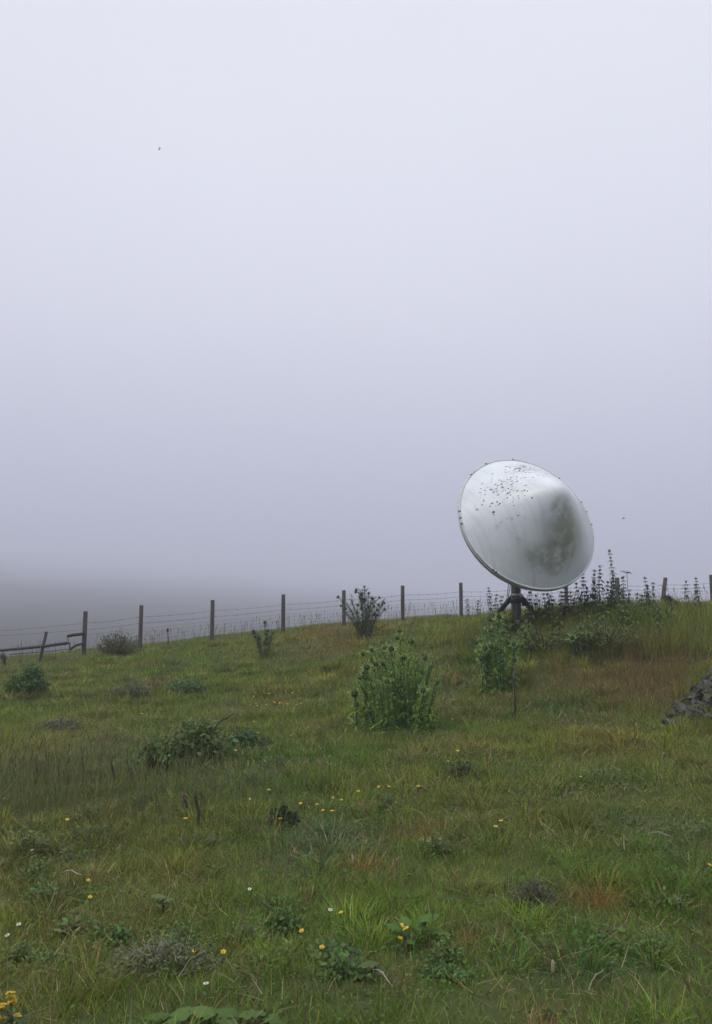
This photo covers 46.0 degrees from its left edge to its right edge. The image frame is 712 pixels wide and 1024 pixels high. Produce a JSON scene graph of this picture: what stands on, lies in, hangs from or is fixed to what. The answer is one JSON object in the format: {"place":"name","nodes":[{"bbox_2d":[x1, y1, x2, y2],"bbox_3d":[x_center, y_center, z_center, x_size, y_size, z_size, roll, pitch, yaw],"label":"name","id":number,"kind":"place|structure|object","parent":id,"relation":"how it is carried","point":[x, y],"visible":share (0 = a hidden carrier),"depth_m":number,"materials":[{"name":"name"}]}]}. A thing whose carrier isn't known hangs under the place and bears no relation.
{"place":"outdoors","nodes":[
{"label":"outdoors","id":0,"kind":"place"},
{"bbox_2d":[0,550,656,656],"bbox_3d":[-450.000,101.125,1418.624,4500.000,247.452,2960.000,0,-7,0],"label":"hills","id":1,"kind":"structure","parent":0,"point":[45,591],"depth_m":543.96,"materials":[{"name":"grey plant"}]},
{"bbox_2d":[1,608,689,791],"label":"skirt grass","id":2,"kind":"structure","parent":0,"point":[276,654],"depth_m":11.99,"materials":[{"name":"green plant"}]},
{"bbox_2d":[0,621,711,1023],"bbox_3d":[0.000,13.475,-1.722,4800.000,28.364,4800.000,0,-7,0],"label":"ground","id":3,"kind":"structure","parent":0,"point":[490,1009],"depth_m":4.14,"materials":[{"name":"green plant"}]},
{"bbox_2d":[0,991,31,1023],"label":"ragwort","id":4,"kind":"object","parent":3,"relation":"on","point":[12,1017],"visible":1,"depth_m":2.67,"materials":[{"name":"yellow plant"}]},
{"bbox_2d":[0,929,46,966],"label":"weed clump","id":5,"kind":"object","parent":3,"relation":"on","point":[24,952],"visible":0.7,"depth_m":3.63,"materials":[{"name":"green plant"}]},
{"bbox_2d":[2,661,51,695],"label":"shrub","id":6,"kind":"object","parent":3,"relation":"on","point":[28,677],"visible":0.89,"depth_m":14.93,"materials":[{"name":"green plant"}]},
{"bbox_2d":[3,852,57,884],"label":"weed clump","id":7,"kind":"object","parent":3,"relation":"on","point":[40,868],"visible":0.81,"depth_m":4.91,"materials":[{"name":"green plant"}]},
{"bbox_2d":[1,819,60,837],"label":"weed clump","id":8,"kind":"object","parent":3,"relation":"on","point":[31,827],"visible":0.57,"depth_m":5.67,"materials":[{"name":"green plant"}]},
{"bbox_2d":[9,828,57,856],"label":"weed clump","id":9,"kind":"object","parent":3,"relation":"on","point":[39,840],"visible":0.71,"depth_m":5.32,"materials":[{"name":"green plant"}]},
{"bbox_2d":[18,882,62,907],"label":"weed clump","id":10,"kind":"object","parent":3,"relation":"on","point":[31,894],"visible":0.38,"depth_m":4.50,"materials":[{"name":"green plant"}]},
{"bbox_2d":[38,631,47,661],"bbox_3d":[-8.373,3.770,22.293,0.288,1.174,0.106,0,-7,0],"label":"leaning post","id":11,"kind":"object","parent":3,"relation":"on","point":[43,643],"visible":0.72,"depth_m":22.30,"materials":[{"name":"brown wood"}]},
{"bbox_2d":[0,642,70,654],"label":"broken rail","id":12,"kind":"object","parent":11,"relation":"attached to","point":[37,646],"visible":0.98,"depth_m":22.19,"materials":[{"name":"wood"}]},
{"bbox_2d":[27,882,65,903],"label":"weed clump","id":13,"kind":"object","parent":3,"relation":"on","point":[46,891],"visible":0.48,"depth_m":4.47,"materials":[{"name":"green plant"}]},
{"bbox_2d":[24,945,81,970],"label":"weed clump","id":14,"kind":"object","parent":3,"relation":"on","point":[51,956],"visible":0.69,"depth_m":3.58,"materials":[{"name":"green plant"}]},
{"bbox_2d":[31,709,95,732],"bbox_3d":[-3.909,2.789,11.144,0.925,0.310,0.769,0,-7,0],"label":"weed patch","id":15,"kind":"object","parent":3,"relation":"on","point":[57,724],"visible":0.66,"depth_m":11.04,"materials":[{"name":"grey plant"}]},
{"bbox_2d":[48,909,86,936],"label":"weed clump","id":16,"kind":"object","parent":3,"relation":"on","point":[74,919],"visible":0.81,"depth_m":4.04,"materials":[{"name":"green plant"}]},
{"bbox_2d":[50,844,105,865],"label":"weed clump","id":17,"kind":"object","parent":3,"relation":"on","point":[74,857],"visible":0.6,"depth_m":5.23,"materials":[{"name":"green plant"}]},
{"bbox_2d":[53,821,114,840],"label":"weed clump","id":18,"kind":"object","parent":3,"relation":"on","point":[88,829],"visible":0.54,"depth_m":5.65,"materials":[{"name":"green plant"}]},
{"bbox_2d":[79,915,112,938],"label":"weed clump","id":19,"kind":"object","parent":3,"relation":"on","point":[94,929],"visible":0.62,"depth_m":4.01,"materials":[{"name":"green plant"}]},
{"bbox_2d":[87,917,136,948],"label":"weed clump","id":20,"kind":"object","parent":3,"relation":"on","point":[119,932],"visible":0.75,"depth_m":3.91,"materials":[{"name":"green plant"}]},
{"bbox_2d":[95,628,146,655],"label":"shrub","id":21,"kind":"object","parent":3,"relation":"on","point":[114,647],"visible":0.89,"depth_m":22.01,"materials":[{"name":"grey plant"}]},
{"bbox_2d":[106,751,145,777],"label":"weed clump","id":22,"kind":"object","parent":3,"relation":"on","point":[129,766],"visible":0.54,"depth_m":7.82,"materials":[{"name":"green plant"}]},
{"bbox_2d":[105,679,151,697],"bbox_3d":[-3.919,3.052,14.413,0.731,0.339,0.844,4,-8,-27],"label":"weed patch","id":23,"kind":"object","parent":3,"relation":"on","point":[136,687],"visible":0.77,"depth_m":14.31,"materials":[{"name":"grey plant"}]},
{"bbox_2d":[130,788,151,809],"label":"weed clump","id":24,"kind":"object","parent":3,"relation":"on","point":[141,800],"visible":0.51,"depth_m":6.31,"materials":[{"name":"green plant"}]},
{"bbox_2d":[96,930,221,982],"bbox_3d":[-0.816,1.857,3.510,0.513,0.199,0.495,5,-9,-33],"label":"shrub","id":25,"kind":"object","parent":3,"relation":"on","point":[163,951],"visible":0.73,"depth_m":3.49,"materials":[{"name":"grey plant"}]},
{"bbox_2d":[150,894,175,912],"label":"leafy plant","id":26,"kind":"object","parent":3,"relation":"on","point":[163,899],"visible":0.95,"depth_m":4.26,"materials":[{"name":"green plant"}]},
{"bbox_2d":[129,734,200,772],"bbox_3d":[-1.877,2.399,8.231,0.723,0.413,0.602,0,-7,0],"label":"bramble","id":27,"kind":"object","parent":3,"relation":"on","point":[154,748],"visible":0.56,"depth_m":8.19,"materials":[{"name":"green plant"}]},
{"bbox_2d":[147,918,202,945],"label":"weed clump","id":28,"kind":"object","parent":3,"relation":"on","point":[178,931],"visible":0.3,"depth_m":3.85,"materials":[{"name":"green plant"}]},
{"bbox_2d":[154,676,209,694],"bbox_3d":[-3.023,3.067,14.844,1.039,0.344,0.949,0,-7,0],"label":"weed patch","id":29,"kind":"object","parent":3,"relation":"on","point":[189,687],"visible":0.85,"depth_m":14.68,"materials":[{"name":"green plant"}]},
{"bbox_2d":[181,787,190,812],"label":"dead stalk","id":30,"kind":"object","parent":3,"relation":"on","point":[184,803],"visible":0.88,"depth_m":6.19,"materials":[{"name":"brown plant"}]},
{"bbox_2d":[170,823,223,850],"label":"weed clump","id":31,"kind":"object","parent":3,"relation":"on","point":[206,839],"visible":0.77,"depth_m":5.43,"materials":[{"name":"green plant"}]},
{"bbox_2d":[0,715,395,872],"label":"seed grass","id":32,"kind":"structure","parent":3,"relation":"on","point":[71,770],"depth_m":6.45,"materials":[{"name":"green plant"}]},
{"bbox_2d":[192,786,207,829],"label":"dead stalk","id":33,"kind":"object","parent":3,"relation":"on","point":[197,808],"visible":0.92,"depth_m":5.78,"materials":[{"name":"brown plant"}]},
{"bbox_2d":[169,717,238,761],"bbox_3d":[-1.599,2.376,8.569,0.812,0.531,0.637,0,-7,0],"label":"bramble","id":34,"kind":"object","parent":3,"relation":"on","point":[199,732],"visible":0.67,"depth_m":8.53,"materials":[{"name":"green plant"}]},
{"bbox_2d":[143,1005,284,1023],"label":"leafy plant","id":35,"kind":"object","parent":3,"relation":"on","point":[210,1013],"visible":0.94,"depth_m":2.99,"materials":[{"name":"green plant"}]},
{"bbox_2d":[244,766,259,786],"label":"weed clump","id":36,"kind":"object","parent":3,"relation":"on","point":[251,778],"visible":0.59,"depth_m":7.26,"materials":[{"name":"green plant"}]},
{"bbox_2d":[224,726,280,750],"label":"bramble","id":37,"kind":"object","parent":3,"relation":"on","point":[244,735],"visible":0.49,"depth_m":9.14,"materials":[{"name":"green plant"}]},
{"bbox_2d":[227,915,277,945],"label":"weed clump","id":38,"kind":"object","parent":3,"relation":"on","point":[250,930],"visible":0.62,"depth_m":3.84,"materials":[{"name":"green plant"}]},
{"bbox_2d":[251,620,274,658],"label":"thistle","id":39,"kind":"object","parent":3,"relation":"on","point":[267,641],"visible":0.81,"depth_m":18.77,"materials":[{"name":"green plant"}]},
{"bbox_2d":[254,755,280,769],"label":"weed clump","id":40,"kind":"object","parent":3,"relation":"on","point":[262,763],"visible":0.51,"depth_m":8.06,"materials":[{"name":"green plant"}]},
{"bbox_2d":[269,750,288,766],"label":"weed clump","id":41,"kind":"object","parent":3,"relation":"on","point":[277,761],"visible":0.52,"depth_m":8.20,"materials":[{"name":"green plant"}]},
{"bbox_2d":[251,890,310,912],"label":"weed clump","id":42,"kind":"object","parent":3,"relation":"on","point":[277,903],"visible":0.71,"depth_m":4.28,"materials":[{"name":"green plant"}]},
{"bbox_2d":[264,909,298,934],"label":"weed clump","id":43,"kind":"object","parent":3,"relation":"on","point":[278,920],"visible":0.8,"depth_m":3.94,"materials":[{"name":"green plant"}]},
{"bbox_2d":[256,903,306,930],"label":"weed clump","id":44,"kind":"object","parent":3,"relation":"on","point":[296,921],"visible":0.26,"depth_m":4.04,"materials":[{"name":"green plant"}]},
{"bbox_2d":[254,933,309,966],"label":"weed clump","id":45,"kind":"object","parent":3,"relation":"on","point":[278,950],"visible":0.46,"depth_m":3.60,"materials":[{"name":"green plant"}]},
{"bbox_2d":[259,805,306,829],"bbox_3d":[-0.511,2.213,6.018,0.353,0.215,0.248,-3,-8,24],"label":"weed patch","id":46,"kind":"object","parent":3,"relation":"on","point":[282,809],"visible":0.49,"depth_m":6.00,"materials":[{"name":"green plant"}]},
{"bbox_2d":[305,932,372,961],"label":"weed clump","id":47,"kind":"object","parent":3,"relation":"on","point":[349,949],"visible":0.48,"depth_m":3.62,"materials":[{"name":"green plant"}]},
{"bbox_2d":[310,947,373,983],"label":"weed clump","id":48,"kind":"object","parent":3,"relation":"on","point":[333,963],"visible":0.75,"depth_m":3.39,"materials":[{"name":"green plant"}]},
{"bbox_2d":[0,598,711,1023],"bbox_3d":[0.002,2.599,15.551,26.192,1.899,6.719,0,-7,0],"label":"meadow grass","id":49,"kind":"structure","parent":3,"relation":"on","point":[303,669],"depth_m":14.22,"materials":[{"name":"green plant"}]},
{"bbox_2d":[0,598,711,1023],"bbox_3d":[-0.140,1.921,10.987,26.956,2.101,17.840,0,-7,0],"label":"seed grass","id":50,"kind":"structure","parent":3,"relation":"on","point":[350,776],"depth_m":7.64,"materials":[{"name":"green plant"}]},
{"bbox_2d":[0,655,711,1023],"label":"ground cover","id":51,"kind":"object","parent":3,"relation":"on","point":[28,923],"visible":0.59,"depth_m":4.38,"materials":[{"name":"green plant"}]},
{"bbox_2d":[3,575,711,655],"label":"wire fence","id":52,"kind":"object","parent":3,"relation":"on","point":[83,633],"visible":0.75,"depth_m":24.68,"materials":[{"name":"brown wood"}]},
{"bbox_2d":[337,585,386,639],"bbox_3d":[0.132,2.526,20.585,1.300,1.464,1.340,0,-7,0],"label":"thistle","id":53,"kind":"object","parent":3,"relation":"on","point":[369,615],"visible":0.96,"depth_m":20.48,"materials":[{"name":"green plant"}]},
{"bbox_2d":[346,668,383,733],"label":"thistle","id":54,"kind":"object","parent":3,"relation":"on","point":[354,693],"visible":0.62,"depth_m":10.33,"materials":[{"name":"green plant"}]},
{"bbox_2d":[352,961,386,981],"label":"leafy plant","id":55,"kind":"object","parent":3,"relation":"on","point":[373,964],"visible":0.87,"depth_m":3.36,"materials":[{"name":"green plant"}]},
{"bbox_2d":[374,788,399,812],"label":"weed clump","id":56,"kind":"object","parent":3,"relation":"on","point":[389,799],"visible":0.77,"depth_m":6.48,"materials":[{"name":"green plant"}]},
{"bbox_2d":[355,628,445,735],"bbox_3d":[0.556,2.084,10.276,1.157,1.364,1.221,0,-7,0],"label":"thistle","id":57,"kind":"object","parent":3,"relation":"on","point":[401,688],"visible":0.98,"depth_m":10.10,"materials":[{"name":"green plant"}]},
{"bbox_2d":[385,914,451,951],"bbox_3d":[0.277,1.877,3.709,0.298,0.175,0.102,0,-7,0],"label":"leafy plant","id":58,"kind":"object","parent":3,"relation":"on","point":[409,937],"visible":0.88,"depth_m":3.70,"materials":[{"name":"green plant"}]},
{"bbox_2d":[421,832,455,855],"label":"weed clump","id":59,"kind":"object","parent":3,"relation":"on","point":[437,840],"visible":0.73,"depth_m":5.34,"materials":[{"name":"green plant"}]},
{"bbox_2d":[411,951,475,988],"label":"weed clump","id":60,"kind":"object","parent":3,"relation":"on","point":[438,972],"visible":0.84,"depth_m":3.42,"materials":[{"name":"green plant"}]},
{"bbox_2d":[424,935,463,962],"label":"weed clump","id":61,"kind":"object","parent":3,"relation":"on","point":[446,948],"visible":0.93,"depth_m":3.57,"materials":[{"name":"green plant"}]},
{"bbox_2d":[444,761,476,780],"bbox_3d":[0.912,2.275,7.335,0.290,0.189,0.277,3,-8,-25],"label":"weed patch","id":62,"kind":"object","parent":3,"relation":"on","point":[463,768],"visible":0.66,"depth_m":7.30,"materials":[{"name":"green plant"}]},
{"bbox_2d":[448,756,485,776],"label":"weed clump","id":63,"kind":"object","parent":3,"relation":"on","point":[469,765],"visible":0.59,"depth_m":7.35,"materials":[{"name":"green plant"}]},
{"bbox_2d":[460,616,518,650],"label":"undergrowth","id":64,"kind":"object","parent":3,"relation":"on","point":[476,638],"visible":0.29,"depth_m":14.01,"materials":[{"name":"green plant"}]},
{"bbox_2d":[486,587,492,617],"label":"nettle","id":65,"kind":"object","parent":3,"relation":"on","point":[490,608],"visible":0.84,"depth_m":18.50,"materials":[{"name":"green plant"}]},
{"bbox_2d":[474,611,529,693],"bbox_3d":[2.131,2.083,12.276,0.881,1.282,0.859,0,-7,0],"label":"thistle","id":66,"kind":"object","parent":3,"relation":"on","point":[499,658],"visible":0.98,"depth_m":12.13,"materials":[{"name":"green plant"}]},
{"bbox_2d":[508,611,520,634],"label":"nettle","id":67,"kind":"object","parent":3,"relation":"on","point":[515,621],"visible":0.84,"depth_m":14.78,"materials":[{"name":"green plant"}]},
{"bbox_2d":[510,665,518,714],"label":"dead stalk","id":68,"kind":"object","parent":3,"relation":"on","point":[514,690],"visible":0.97,"depth_m":10.65,"materials":[{"name":"brown plant"}]},
{"bbox_2d":[458,459,593,625],"bbox_3d":[3.089,0.626,15.053,2.190,3.354,2.117,-3,-8,22],"label":"satellite dish","id":69,"kind":"object","parent":3,"relation":"on","point":[525,525],"visible":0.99,"depth_m":14.30,"materials":[{"name":"paint"}]},
{"bbox_2d":[523,591,535,621],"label":"nettle","id":70,"kind":"object","parent":3,"relation":"on","point":[528,607],"visible":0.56,"depth_m":15.18,"materials":[{"name":"green plant"}]},
{"bbox_2d":[505,867,564,913],"bbox_3d":[0.917,1.942,4.298,0.319,0.228,0.268,0,-7,0],"label":"shrub","id":71,"kind":"object","parent":3,"relation":"on","point":[538,892],"visible":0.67,"depth_m":4.26,"materials":[{"name":"grey plant"}]},
{"bbox_2d":[509,624,577,653],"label":"undergrowth","id":72,"kind":"object","parent":3,"relation":"on","point":[534,643],"visible":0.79,"depth_m":13.47,"materials":[{"name":"green plant"}]},
{"bbox_2d":[547,611,557,638],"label":"nettle","id":73,"kind":"object","parent":3,"relation":"on","point":[552,624],"visible":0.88,"depth_m":14.03,"materials":[{"name":"green plant"}]},
{"bbox_2d":[548,595,557,617],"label":"nettle","id":74,"kind":"object","parent":3,"relation":"on","point":[552,604],"visible":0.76,"depth_m":15.10,"materials":[{"name":"green plant"}]},
{"bbox_2d":[551,959,554,990],"bbox_3d":[0.786,1.858,3.340,0.016,0.139,0.016,-3,-8,22],"label":"seed spike","id":75,"kind":"object","parent":3,"relation":"on","point":[552,966],"visible":0.92,"depth_m":3.34,"materials":[{"name":"beige plant"}]},
{"bbox_2d":[555,612,565,636],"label":"nettle","id":76,"kind":"object","parent":3,"relation":"on","point":[559,626],"visible":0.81,"depth_m":14.01,"materials":[{"name":"green plant"}]},
{"bbox_2d":[558,587,570,615],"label":"nettle","id":77,"kind":"object","parent":3,"relation":"on","point":[564,599],"visible":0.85,"depth_m":15.04,"materials":[{"name":"green plant"}]},
{"bbox_2d":[565,591,575,616],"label":"nettle","id":78,"kind":"object","parent":3,"relation":"on","point":[570,596],"visible":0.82,"depth_m":15.03,"materials":[{"name":"green plant"}]},
{"bbox_2d":[549,897,606,932],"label":"weed clump","id":79,"kind":"object","parent":3,"relation":"on","point":[577,920],"visible":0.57,"depth_m":4.01,"materials":[{"name":"green plant"}]},
{"bbox_2d":[564,624,602,660],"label":"thistle","id":80,"kind":"object","parent":3,"relation":"on","point":[572,636],"visible":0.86,"depth_m":13.03,"materials":[{"name":"green plant"}]},
{"bbox_2d":[578,575,590,616],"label":"nettle","id":81,"kind":"object","parent":3,"relation":"on","point":[582,599],"visible":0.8,"depth_m":14.90,"materials":[{"name":"green plant"}]},
{"bbox_2d":[467,628,711,733],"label":"rusty grass","id":82,"kind":"structure","parent":3,"relation":"on","point":[666,661],"depth_m":11.76,"materials":[{"name":"plant"}]},
{"bbox_2d":[586,569,598,614],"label":"nettle","id":83,"kind":"object","parent":3,"relation":"on","point":[592,595],"visible":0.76,"depth_m":14.96,"materials":[{"name":"green plant"}]},
{"bbox_2d":[573,925,626,953],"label":"weed clump","id":84,"kind":"object","parent":3,"relation":"on","point":[604,937],"visible":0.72,"depth_m":3.77,"materials":[{"name":"green plant"}]},
{"bbox_2d":[594,565,605,611],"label":"nettle","id":85,"kind":"object","parent":3,"relation":"on","point":[599,591],"visible":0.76,"depth_m":14.86,"materials":[{"name":"green plant"}]},
{"bbox_2d":[554,610,654,650],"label":"undergrowth","id":86,"kind":"object","parent":3,"relation":"on","point":[605,631],"visible":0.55,"depth_m":13.17,"materials":[{"name":"green plant"}]},
{"bbox_2d":[579,760,638,783],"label":"weed clump","id":87,"kind":"object","parent":3,"relation":"on","point":[612,774],"visible":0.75,"depth_m":7.15,"materials":[{"name":"green plant"}]},
{"bbox_2d":[608,549,621,616],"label":"nettle","id":88,"kind":"object","parent":3,"relation":"on","point":[614,600],"visible":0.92,"depth_m":14.70,"materials":[{"name":"green plant"}]},
{"bbox_2d":[619,576,629,603],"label":"nettle","id":89,"kind":"object","parent":3,"relation":"on","point":[623,584],"visible":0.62,"depth_m":15.13,"materials":[{"name":"green plant"}]},
{"bbox_2d":[618,810,649,826],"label":"weed clump","id":90,"kind":"object","parent":3,"relation":"on","point":[631,820],"visible":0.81,"depth_m":5.85,"materials":[{"name":"green plant"}]},
{"bbox_2d":[610,600,672,627],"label":"undergrowth","id":91,"kind":"object","parent":3,"relation":"on","point":[638,609],"visible":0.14,"depth_m":14.29,"materials":[{"name":"green plant"}]},
{"bbox_2d":[623,920,682,957],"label":"weed clump","id":92,"kind":"object","parent":3,"relation":"on","point":[653,937],"visible":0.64,"depth_m":3.72,"materials":[{"name":"green plant"}]},
{"bbox_2d":[635,941,671,958],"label":"weed clump","id":93,"kind":"object","parent":3,"relation":"on","point":[661,945],"visible":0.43,"depth_m":3.65,"materials":[{"name":"green plant"}]},
{"bbox_2d":[662,593,677,605],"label":"thistle","id":94,"kind":"object","parent":3,"relation":"on","point":[668,598],"visible":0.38,"depth_m":15.88,"materials":[{"name":"green plant"}]},
{"bbox_2d":[647,886,698,912],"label":"weed clump","id":95,"kind":"object","parent":3,"relation":"on","point":[680,902],"visible":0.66,"depth_m":4.19,"materials":[{"name":"green plant"}]},
{"bbox_2d":[639,653,711,737],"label":"fringe grass","id":96,"kind":"structure","parent":3,"relation":"on","point":[691,722],"depth_m":9.90,"materials":[{"name":"green plant"}]},
{"bbox_2d":[676,700,687,714],"bbox_3d":[3.977,2.401,10.233,0.138,0.106,0.228,19,31,-11],"label":"slate stone","id":97,"kind":"object","parent":3,"relation":"on","point":[678,704],"visible":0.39,"depth_m":10.22,"materials":[{"name":"grey stone"}]},
{"bbox_2d":[658,813,711,834],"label":"weed clump","id":98,"kind":"object","parent":3,"relation":"on","point":[684,825],"visible":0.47,"depth_m":5.54,"materials":[{"name":"green plant"}]},
{"bbox_2d":[692,709,709,722],"bbox_3d":[3.993,2.350,9.681,0.259,0.049,0.106,28,-51,3],"label":"slate stone","id":99,"kind":"object","parent":3,"relation":"on","point":[695,712],"visible":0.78,"depth_m":9.67,"materials":[{"name":"grey stone"}]},
{"bbox_2d":[0,660,711,805],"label":"meadow grass","id":100,"kind":"structure","parent":0,"point":[10,728],"depth_m":8.91,"materials":[{"name":"green plant"}]},
{"bbox_2d":[0,599,711,676],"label":"meadow grass","id":101,"kind":"structure","parent":0,"point":[179,647],"depth_m":21.57,"materials":[{"name":"green plant"}]},
{"bbox_2d":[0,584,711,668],"bbox_3d":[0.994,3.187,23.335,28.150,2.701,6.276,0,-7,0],"label":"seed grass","id":102,"kind":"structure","parent":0,"point":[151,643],"depth_m":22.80,"materials":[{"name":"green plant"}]},
{"bbox_2d":[0,0,711,601],"label":"sky","id":103,"kind":"structure","parent":0,"point":[370,256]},
{"bbox_2d":[449,589,711,660],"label":"bank grass","id":104,"kind":"structure","parent":0,"point":[668,637],"depth_m":13.78,"materials":[{"name":"green plant"}]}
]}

